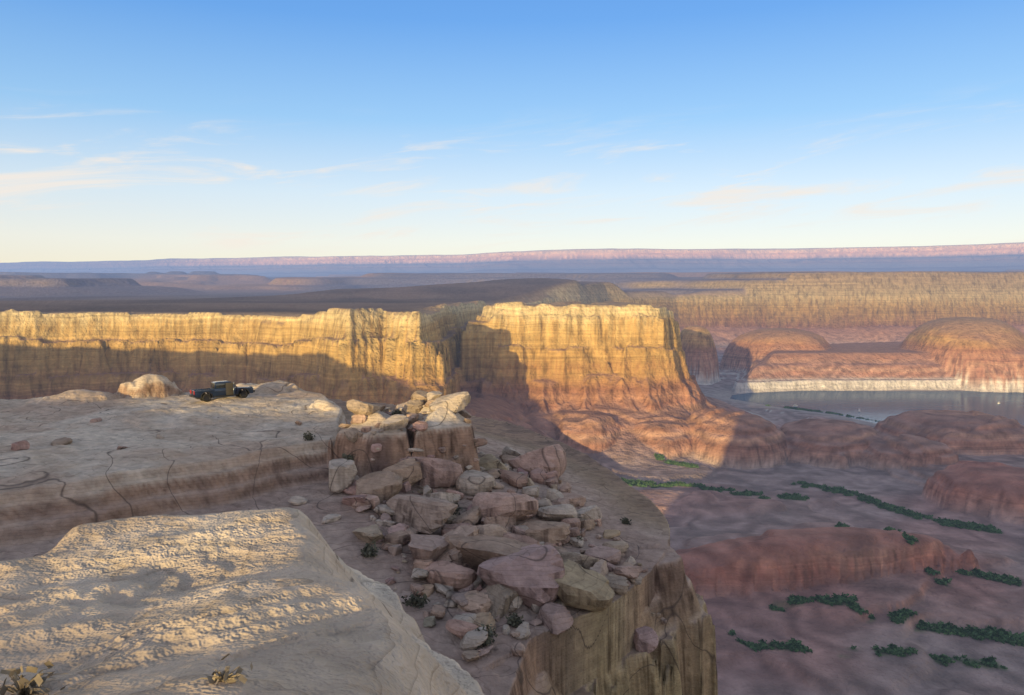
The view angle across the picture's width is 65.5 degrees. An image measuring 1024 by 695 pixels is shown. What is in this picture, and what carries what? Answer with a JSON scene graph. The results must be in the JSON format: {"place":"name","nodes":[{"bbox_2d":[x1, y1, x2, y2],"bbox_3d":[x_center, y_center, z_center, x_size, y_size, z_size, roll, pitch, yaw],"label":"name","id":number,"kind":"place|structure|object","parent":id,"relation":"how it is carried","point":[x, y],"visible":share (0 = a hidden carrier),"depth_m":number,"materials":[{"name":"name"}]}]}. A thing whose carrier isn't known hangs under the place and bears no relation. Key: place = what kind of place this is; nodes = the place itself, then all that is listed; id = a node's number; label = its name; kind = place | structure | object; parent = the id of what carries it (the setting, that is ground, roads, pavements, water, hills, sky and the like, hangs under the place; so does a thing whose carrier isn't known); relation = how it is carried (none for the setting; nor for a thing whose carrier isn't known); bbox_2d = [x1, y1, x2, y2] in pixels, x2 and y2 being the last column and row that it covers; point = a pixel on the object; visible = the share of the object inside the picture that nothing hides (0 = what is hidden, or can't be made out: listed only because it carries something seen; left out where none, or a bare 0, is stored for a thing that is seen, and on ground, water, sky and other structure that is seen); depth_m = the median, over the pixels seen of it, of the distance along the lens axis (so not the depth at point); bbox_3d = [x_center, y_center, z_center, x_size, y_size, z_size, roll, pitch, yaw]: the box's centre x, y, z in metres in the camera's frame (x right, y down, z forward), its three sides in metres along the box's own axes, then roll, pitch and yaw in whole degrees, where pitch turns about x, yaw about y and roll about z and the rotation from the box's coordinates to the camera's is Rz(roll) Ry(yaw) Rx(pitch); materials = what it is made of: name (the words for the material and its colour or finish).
{"place":"outdoors","nodes":[
{"label":"outdoors","id":0,"kind":"place"},
{"bbox_2d":[0,269,1023,694],"bbox_3d":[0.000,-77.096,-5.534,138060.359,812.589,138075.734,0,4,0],"label":"canyon terrain","id":1,"kind":"structure","parent":0,"point":[186,551],"depth_m":774.52,"materials":[{"name":"brown stone"}]},
{"bbox_2d":[189,380,254,401],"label":"pickup truck","id":2,"kind":"object","parent":1,"relation":"on","point":[223,388],"visible":1,"depth_m":82.26,"materials":[{"name":"paint"}]},
{"bbox_2d":[0,409,631,694],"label":"desert shrubs","id":3,"kind":"object","parent":1,"relation":"on","point":[32,688],"visible":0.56,"depth_m":6.32,"materials":[{"name":"green plant"}]},
{"bbox_2d":[11,390,666,661],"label":"boulders","id":4,"kind":"object","parent":1,"relation":"on","point":[537,567],"visible":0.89,"depth_m":51.41,"materials":[{"name":"brown stone"}]},
{"bbox_2d":[621,404,1023,668],"bbox_3d":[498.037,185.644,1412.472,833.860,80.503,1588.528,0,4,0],"label":"tamarisk bushes","id":5,"kind":"object","parent":1,"relation":"on","point":[1003,636],"visible":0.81,"depth_m":733.35,"materials":[{"name":"green plant"}]},
{"bbox_2d":[0,242,1023,276],"bbox_3d":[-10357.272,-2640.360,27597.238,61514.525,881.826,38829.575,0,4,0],"label":"plateau terrain","id":6,"kind":"structure","parent":0,"point":[998,257],"depth_m":20572.68,"materials":[{"name":"purple stone"}]},
{"bbox_2d":[0,0,1023,262],"label":"sky","id":7,"kind":"structure","parent":0,"point":[130,130],"materials":[{"name":"blue"}]},
{"bbox_2d":[730,391,1023,424],"bbox_3d":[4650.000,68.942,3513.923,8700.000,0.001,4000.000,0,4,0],"label":"lake water","id":8,"kind":"structure","parent":0,"point":[872,406],"depth_m":2300.09,"materials":[{"name":"liquid"}]}
]}

